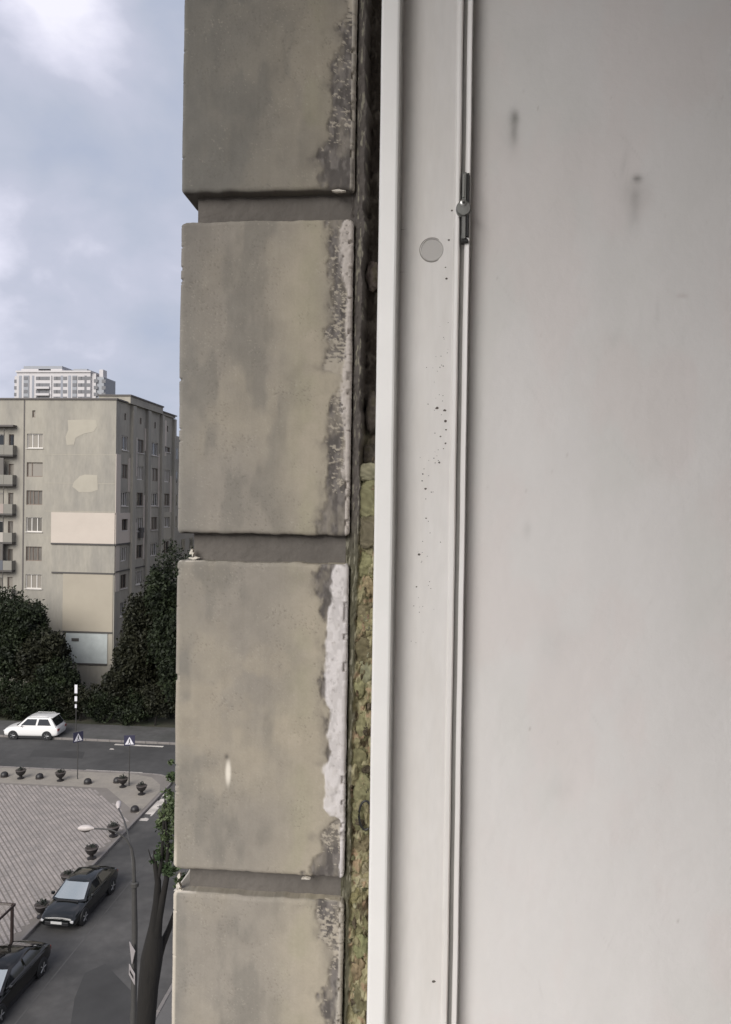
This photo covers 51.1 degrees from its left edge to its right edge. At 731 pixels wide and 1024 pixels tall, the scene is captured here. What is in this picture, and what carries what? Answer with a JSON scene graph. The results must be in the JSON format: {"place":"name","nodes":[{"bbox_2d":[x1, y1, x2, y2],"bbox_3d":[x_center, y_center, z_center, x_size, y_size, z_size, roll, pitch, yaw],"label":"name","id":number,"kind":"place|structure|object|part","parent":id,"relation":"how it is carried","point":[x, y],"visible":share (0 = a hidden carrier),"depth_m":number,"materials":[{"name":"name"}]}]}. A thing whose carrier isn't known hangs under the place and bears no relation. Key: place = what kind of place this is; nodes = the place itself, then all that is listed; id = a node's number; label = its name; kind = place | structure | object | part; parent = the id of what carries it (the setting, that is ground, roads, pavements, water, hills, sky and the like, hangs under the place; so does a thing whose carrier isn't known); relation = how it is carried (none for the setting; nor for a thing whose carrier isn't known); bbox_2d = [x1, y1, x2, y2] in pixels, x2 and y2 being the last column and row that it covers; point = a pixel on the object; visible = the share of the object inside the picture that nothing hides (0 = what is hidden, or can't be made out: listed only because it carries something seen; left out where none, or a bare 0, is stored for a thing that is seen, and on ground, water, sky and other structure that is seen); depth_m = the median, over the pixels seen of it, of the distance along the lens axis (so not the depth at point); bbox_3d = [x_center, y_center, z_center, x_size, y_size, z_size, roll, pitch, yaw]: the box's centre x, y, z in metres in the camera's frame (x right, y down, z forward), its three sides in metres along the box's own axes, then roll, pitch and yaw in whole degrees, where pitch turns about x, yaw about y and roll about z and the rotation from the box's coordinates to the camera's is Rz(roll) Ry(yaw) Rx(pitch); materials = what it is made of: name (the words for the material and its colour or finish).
{"place":"outdoors","nodes":[
{"label":"outdoors","id":0,"kind":"place"},
{"bbox_2d":[14,366,114,397],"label":"tower block","id":1,"kind":"structure","parent":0,"point":[46,382],"depth_m":343.80,"materials":[{"name":"grey concrete"}]},
{"bbox_2d":[0,767,168,944],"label":"plaza","id":2,"kind":"structure","parent":0,"point":[44,841],"depth_m":45.72,"materials":[{"name":"grey tile"}]},
{"bbox_2d":[0,771,8,777],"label":"bollard","id":3,"kind":"object","parent":2,"relation":"on","point":[4,774],"visible":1,"depth_m":53.16,"materials":[{"name":"grey"}]},
{"bbox_2d":[0,902,15,941],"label":"bus shelter","id":4,"kind":"object","parent":2,"relation":"on","point":[11,908],"visible":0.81,"depth_m":32.23,"materials":[{"name":"grey metal"}]},
{"bbox_2d":[15,767,26,779],"bbox_3d":[-23.891,18.058,53.056,0.740,0.830,0.729,1,1,5],"label":"planter","id":5,"kind":"object","parent":2,"relation":"on","point":[20,771],"visible":1,"depth_m":52.91,"materials":[{"name":"grey"}]},
{"bbox_2d":[35,773,43,779],"bbox_3d":[-22.620,18.306,53.111,0.540,0.370,0.532,1,1,5],"label":"bollard","id":6,"kind":"object","parent":2,"relation":"on","point":[39,776],"visible":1,"depth_m":52.92,"materials":[{"name":"grey concrete"}]},
{"bbox_2d":[55,768,65,781],"bbox_3d":[-21.013,18.096,52.739,0.740,0.845,0.729,1,1,5],"label":"planter","id":7,"kind":"object","parent":2,"relation":"on","point":[60,774],"visible":1,"depth_m":52.60,"materials":[{"name":"grey"}]},
{"bbox_2d":[60,868,73,881],"bbox_3d":[-14.939,18.354,38.425,0.740,0.811,0.729,1,1,5],"label":"planter","id":8,"kind":"object","parent":2,"relation":"on","point":[64,875],"visible":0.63,"depth_m":38.32,"materials":[{"name":"grey concrete"}]},
{"bbox_2d":[73,731,82,778],"bbox_3d":[-19.950,16.884,53.084,0.720,3.293,0.104,0,1,-45],"label":"crossing sign","id":9,"kind":"object","parent":2,"relation":"on","point":[77,737],"visible":1,"depth_m":53.06,"materials":[{"name":"metal"}]},
{"bbox_2d":[0,766,171,939],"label":"plaza kerb","id":10,"kind":"structure","parent":2,"relation":"on","point":[25,936],"depth_m":46.58,"materials":[{"name":"concrete"}]},
{"bbox_2d":[34,898,49,918],"bbox_3d":[-14.993,18.365,35.520,0.740,0.847,0.729,1,1,5],"label":"planter","id":11,"kind":"object","parent":10,"relation":"on","point":[40,906],"visible":0.85,"depth_m":35.38,"materials":[{"name":"grey"}]},
{"bbox_2d":[83,778,91,784],"bbox_3d":[-18.977,18.369,52.290,0.540,0.370,0.532,1,1,5],"label":"bollard","id":12,"kind":"object","parent":2,"relation":"on","point":[87,781],"visible":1,"depth_m":52.11,"materials":[{"name":"grey concrete"}]},
{"bbox_2d":[85,842,98,859],"bbox_3d":[-14.800,18.313,41.380,0.740,0.834,0.729,1,1,5],"label":"planter","id":13,"kind":"object","parent":2,"relation":"on","point":[91,850],"visible":1,"depth_m":41.24,"materials":[{"name":"grey concrete"}]},
{"bbox_2d":[107,821,119,837],"bbox_3d":[-14.546,18.280,44.142,0.740,0.851,0.729,1,1,5],"label":"planter","id":14,"kind":"object","parent":2,"relation":"on","point":[115,826],"visible":0.97,"depth_m":44.03,"materials":[{"name":"grey"}]},
{"bbox_2d":[113,777,118,783],"bbox_3d":[-17.058,18.394,52.581,0.540,0.370,0.532,1,1,5],"label":"bollard","id":15,"kind":"object","parent":2,"relation":"on","point":[115,780],"visible":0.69,"depth_m":52.37,"materials":[{"name":"grey concrete"}]},
{"bbox_2d":[118,774,127,787],"bbox_3d":[-16.405,18.170,51.762,0.703,0.855,0.692,1,1,5],"label":"planter","id":16,"kind":"object","parent":2,"relation":"on","point":[122,780],"visible":1,"depth_m":51.62,"materials":[{"name":"grey"}]},
{"bbox_2d":[124,735,134,785],"bbox_3d":[-16.031,16.871,51.954,0.720,3.461,0.104,1,1,-9],"label":"crossing sign","id":17,"kind":"object","parent":2,"relation":"on","point":[129,740],"visible":1,"depth_m":51.91,"materials":[{"name":"metal"}]},
{"bbox_2d":[130,805,138,812],"bbox_3d":[-14.389,18.485,47.733,0.540,0.370,0.532,1,1,5],"label":"bollard","id":18,"kind":"object","parent":2,"relation":"on","point":[134,809],"visible":1,"depth_m":47.56,"materials":[{"name":"grey concrete"}]},
{"bbox_2d":[136,781,146,795],"bbox_3d":[-14.774,18.218,50.512,0.740,0.835,0.729,1,1,5],"label":"planter","id":19,"kind":"object","parent":2,"relation":"on","point":[141,787],"visible":1,"depth_m":50.36,"materials":[{"name":"grey concrete"}]},
{"bbox_2d":[0,720,174,741],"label":"pavement","id":20,"kind":"structure","parent":0,"point":[119,732],"depth_m":64.03,"materials":[{"name":"grey concrete"}]},
{"bbox_2d":[75,685,76,731],"bbox_3d":[-23.604,16.219,62.412,0.240,4.300,0.120,1,1,5],"label":"street pole","id":21,"kind":"object","parent":20,"relation":"on","point":[76,704],"visible":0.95,"depth_m":62.35,"materials":[{"name":"metal"}]},
{"bbox_2d":[0,679,174,727],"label":"verge","id":22,"kind":"structure","parent":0,"point":[165,722],"depth_m":67.08,"materials":[{"name":"green plant"}]},
{"bbox_2d":[0,585,28,645],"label":"tree","id":23,"kind":"object","parent":22,"relation":"on","point":[3,597],"visible":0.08,"depth_m":72.12,"materials":[{"name":"green plant"}]},
{"bbox_2d":[0,676,29,719],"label":"bush","id":24,"kind":"object","parent":22,"relation":"on","point":[2,699],"visible":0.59,"depth_m":66.97,"materials":[{"name":"green plant"}]},
{"bbox_2d":[0,675,46,720],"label":"bush","id":25,"kind":"object","parent":22,"relation":"on","point":[17,685],"visible":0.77,"depth_m":67.07,"materials":[{"name":"green plant"}]},
{"bbox_2d":[0,589,50,687],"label":"tree","id":26,"kind":"object","parent":22,"relation":"on","point":[31,619],"visible":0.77,"depth_m":69.19,"materials":[{"name":"green plant"}]},
{"bbox_2d":[9,623,72,683],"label":"tree","id":27,"kind":"object","parent":22,"relation":"on","point":[31,655],"visible":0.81,"depth_m":67.58,"materials":[{"name":"green plant"}]},
{"bbox_2d":[17,683,83,720],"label":"bush","id":28,"kind":"object","parent":22,"relation":"on","point":[44,705],"visible":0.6,"depth_m":66.50,"materials":[{"name":"green plant"}]},
{"bbox_2d":[33,652,86,701],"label":"tree","id":29,"kind":"object","parent":22,"relation":"on","point":[64,673],"visible":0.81,"depth_m":66.86,"materials":[{"name":"green plant"}]},
{"bbox_2d":[46,683,102,720],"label":"bush","id":30,"kind":"object","parent":22,"relation":"on","point":[69,697],"visible":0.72,"depth_m":66.53,"materials":[{"name":"green plant"}]},
{"bbox_2d":[0,394,193,691],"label":"apartment building","id":31,"kind":"structure","parent":22,"relation":"on","point":[88,505],"depth_m":76.26,"materials":[{"name":"grey concrete"}]},
{"bbox_2d":[0,493,2,503],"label":"window","id":32,"kind":"structure","parent":31,"relation":"in","point":[1,494],"depth_m":76.86,"materials":[{"name":"grey"}]},
{"bbox_2d":[0,521,2,531],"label":"window","id":33,"kind":"structure","parent":31,"relation":"in","point":[1,522],"depth_m":76.88,"materials":[{"name":"grey glass"}]},
{"bbox_2d":[0,434,3,444],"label":"window","id":34,"kind":"structure","parent":31,"relation":"in","point":[1,435],"depth_m":76.80,"materials":[{"name":"grey glass"}]},
{"bbox_2d":[8,549,12,560],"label":"window","id":35,"kind":"structure","parent":31,"relation":"in","point":[10,551],"depth_m":76.82,"materials":[{"name":"brown"}]},
{"bbox_2d":[8,577,12,588],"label":"window","id":36,"kind":"structure","parent":31,"relation":"in","point":[10,579],"depth_m":76.84,"materials":[{"name":"brown"}]},
{"bbox_2d":[9,493,12,503],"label":"window","id":37,"kind":"structure","parent":31,"relation":"in","point":[10,494],"depth_m":76.76,"materials":[{"name":"brown"}]},
{"bbox_2d":[9,521,12,532],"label":"window","id":38,"kind":"structure","parent":31,"relation":"in","point":[10,522],"depth_m":76.79,"materials":[{"name":"brown"}]},
{"bbox_2d":[9,434,13,444],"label":"window","id":39,"kind":"structure","parent":31,"relation":"in","point":[11,439],"depth_m":76.69,"materials":[{"name":"grey glass"}]},
{"bbox_2d":[9,464,13,474],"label":"window","id":40,"kind":"structure","parent":31,"relation":"in","point":[11,466],"depth_m":76.73,"materials":[{"name":"brown"}]},
{"bbox_2d":[26,546,41,560],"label":"window","id":41,"kind":"structure","parent":31,"relation":"in","point":[32,553],"depth_m":76.58,"materials":[{"name":"brown"}]},
{"bbox_2d":[26,574,41,589],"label":"window","id":42,"kind":"structure","parent":31,"relation":"in","point":[33,581],"depth_m":76.62,"materials":[{"name":"grey"}]},
{"bbox_2d":[27,490,41,504],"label":"window","id":43,"kind":"structure","parent":31,"relation":"in","point":[34,497],"depth_m":76.52,"materials":[{"name":"brown"}]},
{"bbox_2d":[26,434,43,448],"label":"window","id":44,"kind":"structure","parent":31,"relation":"in","point":[35,441],"depth_m":76.47,"materials":[{"name":"grey glass"}]},
{"bbox_2d":[27,462,42,476],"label":"window","id":45,"kind":"structure","parent":31,"relation":"in","point":[34,469],"depth_m":76.51,"materials":[{"name":"brown"}]},
{"bbox_2d":[27,517,42,532],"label":"window","id":46,"kind":"structure","parent":31,"relation":"in","point":[34,524],"depth_m":76.56,"materials":[{"name":"grey plastic"}]},
{"bbox_2d":[120,602,124,617],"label":"window","id":47,"kind":"structure","parent":31,"relation":"in","point":[122,603],"depth_m":77.90,"materials":[{"name":"grey glass"}]},
{"bbox_2d":[120,574,125,589],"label":"window","id":48,"kind":"structure","parent":31,"relation":"in","point":[122,579],"depth_m":77.92,"materials":[{"name":"brown"}]},
{"bbox_2d":[121,547,125,560],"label":"window","id":49,"kind":"structure","parent":31,"relation":"in","point":[123,549],"depth_m":78.13,"materials":[{"name":"grey glass"}]},
{"bbox_2d":[122,464,126,478],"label":"window","id":50,"kind":"structure","parent":31,"relation":"in","point":[124,467],"depth_m":78.09,"materials":[{"name":"brown"}]},
{"bbox_2d":[121,492,128,506],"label":"window","id":51,"kind":"structure","parent":31,"relation":"in","point":[123,494],"depth_m":77.96,"materials":[{"name":"grey glass"}]},
{"bbox_2d":[122,519,127,530],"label":"window","id":52,"kind":"structure","parent":31,"relation":"in","point":[123,520],"depth_m":78.07,"materials":[{"name":"brown"}]},
{"bbox_2d":[122,436,128,451],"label":"window","id":53,"kind":"structure","parent":31,"relation":"in","point":[124,439],"depth_m":77.98,"materials":[{"name":"grey glass"}]},
{"bbox_2d":[136,545,140,558],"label":"window","id":54,"kind":"structure","parent":31,"relation":"in","point":[138,547],"depth_m":82.10,"materials":[{"name":"brown"}]},
{"bbox_2d":[136,518,141,531],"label":"window","id":55,"kind":"structure","parent":31,"relation":"in","point":[139,520],"depth_m":82.00,"materials":[{"name":"grey glass"}]},
{"bbox_2d":[135,571,142,585],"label":"window","id":56,"kind":"structure","parent":31,"relation":"in","point":[138,573],"depth_m":82.20,"materials":[{"name":"grey glass"}]},
{"bbox_2d":[137,466,141,479],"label":"window","id":57,"kind":"structure","parent":31,"relation":"in","point":[139,469],"depth_m":82.04,"materials":[{"name":"grey glass"}]},
{"bbox_2d":[137,439,142,453],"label":"window","id":58,"kind":"structure","parent":31,"relation":"in","point":[140,442],"depth_m":82.04,"materials":[{"name":"brown"}]},
{"bbox_2d":[136,493,143,506],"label":"window","id":59,"kind":"structure","parent":31,"relation":"in","point":[139,495],"depth_m":82.14,"materials":[{"name":"brown"}]},
{"bbox_2d":[150,543,155,555],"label":"window","id":60,"kind":"structure","parent":31,"relation":"in","point":[153,545],"depth_m":86.44,"materials":[{"name":"grey glass"}]},
{"bbox_2d":[151,517,155,530],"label":"window","id":61,"kind":"structure","parent":31,"relation":"in","point":[153,519],"depth_m":86.32,"materials":[{"name":"brown"}]},
{"bbox_2d":[152,468,156,480],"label":"window","id":62,"kind":"structure","parent":31,"relation":"in","point":[154,471],"depth_m":86.40,"materials":[{"name":"brown"}]},
{"bbox_2d":[151,493,157,506],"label":"window","id":63,"kind":"structure","parent":31,"relation":"in","point":[153,504],"depth_m":86.23,"materials":[{"name":"grey glass"}]},
{"bbox_2d":[151,443,158,456],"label":"window","id":64,"kind":"structure","parent":31,"relation":"in","point":[154,445],"depth_m":86.29,"materials":[{"name":"grey glass"}]},
{"bbox_2d":[163,541,167,552],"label":"window","id":65,"kind":"structure","parent":31,"relation":"in","point":[166,542],"depth_m":90.29,"materials":[{"name":"brown"}]},
{"bbox_2d":[164,494,167,506],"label":"window","id":66,"kind":"structure","parent":31,"relation":"in","point":[165,495],"depth_m":89.93,"materials":[{"name":"brown"}]},
{"bbox_2d":[164,470,168,481],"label":"window","id":67,"kind":"structure","parent":31,"relation":"in","point":[166,472],"depth_m":90.24,"materials":[{"name":"grey glass"}]},
{"bbox_2d":[164,517,168,527],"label":"window","id":68,"kind":"structure","parent":31,"relation":"in","point":[166,518],"depth_m":90.17,"materials":[{"name":"grey glass"}]},
{"bbox_2d":[181,539,184,549],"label":"window","id":69,"kind":"structure","parent":31,"relation":"in","point":[182,540],"depth_m":97.02,"materials":[{"name":"grey glass"}]},
{"bbox_2d":[189,538,192,547],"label":"window","id":70,"kind":"structure","parent":31,"relation":"in","point":[191,539],"depth_m":100.17,"materials":[{"name":"grey glass"}]},
{"bbox_2d":[78,689,121,722],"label":"bush","id":71,"kind":"object","parent":22,"relation":"on","point":[98,710],"visible":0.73,"depth_m":66.08,"materials":[{"name":"green plant"}]},
{"bbox_2d":[99,664,148,720],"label":"tree","id":72,"kind":"object","parent":22,"relation":"on","point":[115,687],"visible":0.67,"depth_m":66.08,"materials":[{"name":"green plant"}]},
{"bbox_2d":[100,686,159,726],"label":"bush","id":73,"kind":"object","parent":22,"relation":"on","point":[134,709],"visible":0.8,"depth_m":65.71,"materials":[{"name":"green plant"}]},
{"bbox_2d":[109,617,160,690],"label":"tree","id":74,"kind":"object","parent":22,"relation":"on","point":[132,659],"visible":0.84,"depth_m":66.66,"materials":[{"name":"green plant"}]},
{"bbox_2d":[121,577,176,681],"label":"tree","id":75,"kind":"object","parent":22,"relation":"on","point":[136,608],"visible":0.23,"depth_m":66.89,"materials":[{"name":"green plant"}]},
{"bbox_2d":[132,680,175,725],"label":"bush","id":76,"kind":"object","parent":22,"relation":"on","point":[153,697],"visible":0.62,"depth_m":65.44,"materials":[{"name":"green plant"}]},
{"bbox_2d":[144,596,177,708],"bbox_3d":[-15.268,12.685,65.543,6.514,12.018,6.922,1,1,5],"label":"tree","id":77,"kind":"object","parent":22,"relation":"on","point":[163,644],"visible":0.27,"depth_m":63.70,"materials":[{"name":"green plant"}]},
{"bbox_2d":[141,538,192,718],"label":"tree","id":78,"kind":"object","parent":22,"relation":"on","point":[161,589],"visible":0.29,"depth_m":66.56,"materials":[{"name":"green plant"}]},
{"bbox_2d":[0,737,175,774],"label":"cross road","id":79,"kind":"structure","parent":0,"point":[17,752],"depth_m":58.23,"materials":[{"name":"grey asphalt"}]},
{"bbox_2d":[3,712,66,739],"bbox_3d":[-27.142,17.544,62.892,4.550,1.896,2.246,1,1,1],"label":"parked car","id":80,"kind":"object","parent":79,"relation":"on","point":[45,726],"visible":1,"depth_m":62.02,"materials":[{"name":"white paint"}]},
{"bbox_3d":[-27.286,17.045,62.066,1.293,0.495,0.121,1,1,1],"label":"side window","id":81,"kind":"part","parent":80,"relation":"part of","materials":[{"name":"grey glass"}]},
{"bbox_3d":[-26.025,17.064,62.037,1.116,0.495,0.121,1,1,1],"label":"side window","id":82,"kind":"part","parent":80,"relation":"part of","materials":[{"name":"grey glass"}]},
{"bbox_3d":[-25.254,17.054,62.844,0.474,0.571,1.549,1,1,1],"label":"rear window","id":83,"kind":"part","parent":80,"relation":"part of","materials":[{"name":"black glass"}]},
{"bbox_2d":[30,750,84,758],"bbox_3d":[-23.572,18.537,58.617,4.666,0.003,1.576,1,1,5],"label":"asphalt patch","id":84,"kind":"object","parent":79,"relation":"on","point":[53,753],"visible":1,"depth_m":58.58,"materials":[{"name":"grey asphalt"}]},
{"bbox_2d":[115,744,162,746],"bbox_3d":[-18.042,18.593,60.952,4.000,0.001,0.300,1,1,5],"label":"road marking","id":85,"kind":"object","parent":79,"relation":"on","point":[142,745],"visible":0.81,"depth_m":60.95,"materials":[{"name":"paint"}]},
{"bbox_2d":[1,782,188,1023],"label":"side street","id":86,"kind":"structure","parent":0,"point":[107,939],"depth_m":33.93,"materials":[{"name":"grey asphalt"}]},
{"bbox_2d":[0,940,50,1023],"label":"parked car","id":87,"kind":"object","parent":86,"relation":"on","point":[23,964],"visible":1,"depth_m":30.21,"materials":[{"name":"black paint"}]},
{"bbox_3d":[-13.588,17.814,29.534,0.183,0.359,1.207,1,1,6],"label":"side window","id":88,"kind":"part","parent":87,"relation":"part of","materials":[{"name":"grey glass"}]},
{"bbox_3d":[-14.128,17.772,31.478,1.485,0.403,0.919,1,1,6],"label":"rear window","id":89,"kind":"part","parent":87,"relation":"part of","materials":[{"name":"grey glass"}]},
{"bbox_3d":[-13.446,17.803,30.818,0.183,0.359,1.155,1,1,6],"label":"side window","id":90,"kind":"part","parent":87,"relation":"part of","materials":[{"name":"grey glass"}]},
{"bbox_2d":[41,865,117,926],"bbox_3d":[-13.634,18.199,36.730,2.106,1.535,4.670,1,1,7],"label":"parked car","id":91,"kind":"object","parent":86,"relation":"on","point":[81,893],"visible":1,"depth_m":35.84,"materials":[{"name":"black paint"}]},
{"bbox_3d":[-12.944,17.752,36.328,0.178,0.358,1.154,1,1,7],"label":"side window","id":92,"kind":"part","parent":91,"relation":"part of","materials":[{"name":"black glass"}]},
{"bbox_3d":[-12.798,17.742,37.552,0.178,0.358,1.108,1,1,7],"label":"side window","id":93,"kind":"part","parent":91,"relation":"part of","materials":[{"name":"grey glass"}]},
{"bbox_2d":[14,848,157,1023],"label":"lane line","id":94,"kind":"object","parent":86,"relation":"on","point":[77,946],"visible":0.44,"depth_m":33.18,"materials":[{"name":"grey paint"}]},
{"bbox_2d":[71,964,130,1023],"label":"asphalt patch","id":95,"kind":"object","parent":86,"relation":"on","point":[103,995],"visible":0.8,"depth_m":29.85,"materials":[{"name":"grey asphalt"}]},
{"bbox_2d":[139,792,166,820],"bbox_3d":[-13.351,18.789,48.917,0.530,0.001,4.600,1,1,5],"label":"road marking","id":96,"kind":"object","parent":86,"relation":"on","point":[153,809],"visible":0.77,"depth_m":48.37,"materials":[{"name":"paint"}]},
{"bbox_2d":[0,0,197,435],"label":"sky","id":97,"kind":"structure","parent":0,"point":[94,208],"materials":[{"name":"blue"}]},
{"bbox_2d":[155,991,171,1023],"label":"pavement","id":98,"kind":"structure","parent":0,"point":[164,1016],"depth_m":28.95,"materials":[{"name":"concrete"}]},
{"bbox_2d":[78,800,138,1023],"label":"street lamp","id":99,"kind":"object","parent":98,"relation":"on","point":[134,884],"visible":0.99,"depth_m":25.89,"materials":[{"name":"metal"}]},
{"bbox_2d":[129,942,134,984],"bbox_3d":[-7.839,15.183,25.823,0.101,1.176,0.660,0,1,-33],"label":"road sign","id":100,"kind":"object","parent":99,"relation":"attached to","point":[131,970],"visible":1,"depth_m":25.81,"materials":[{"name":"white metal"}]},
{"bbox_2d":[136,759,188,1023],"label":"street tree","id":101,"kind":"object","parent":98,"relation":"on","point":[153,950],"visible":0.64,"depth_m":23.69,"materials":[{"name":"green plant"}]},
{"bbox_3d":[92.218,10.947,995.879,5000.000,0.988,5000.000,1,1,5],"label":"ground","id":102,"kind":"structure","parent":0,"visible":0},
{"bbox_2d":[0,735,174,744],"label":"kerb","id":103,"kind":"structure","parent":102,"relation":"on","point":[121,741],"depth_m":61.78,"materials":[{"name":"concrete"}]},
{"bbox_2d":[156,984,171,1018],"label":"pavement kerb","id":104,"kind":"structure","parent":102,"relation":"on","point":[162,1003],"depth_m":29.59,"materials":[{"name":"concrete"}]},
{"bbox_2d":[172,0,453,1023],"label":"apartment house","id":105,"kind":"structure","parent":102,"relation":"on","point":[278,304],"depth_m":0.58,"materials":[{"name":"concrete"}]},
{"bbox_2d":[367,0,473,1023],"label":"window frame","id":106,"kind":"object","parent":105,"relation":"attached to","point":[420,453],"visible":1,"depth_m":0.57,"materials":[{"name":"plastic"}]},
{"bbox_2d":[457,0,730,1023],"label":"interior reveal","id":107,"kind":"object","parent":105,"relation":"attached to","point":[595,820],"visible":1,"depth_m":0.57,"materials":[{"name":"paint"}]}
]}

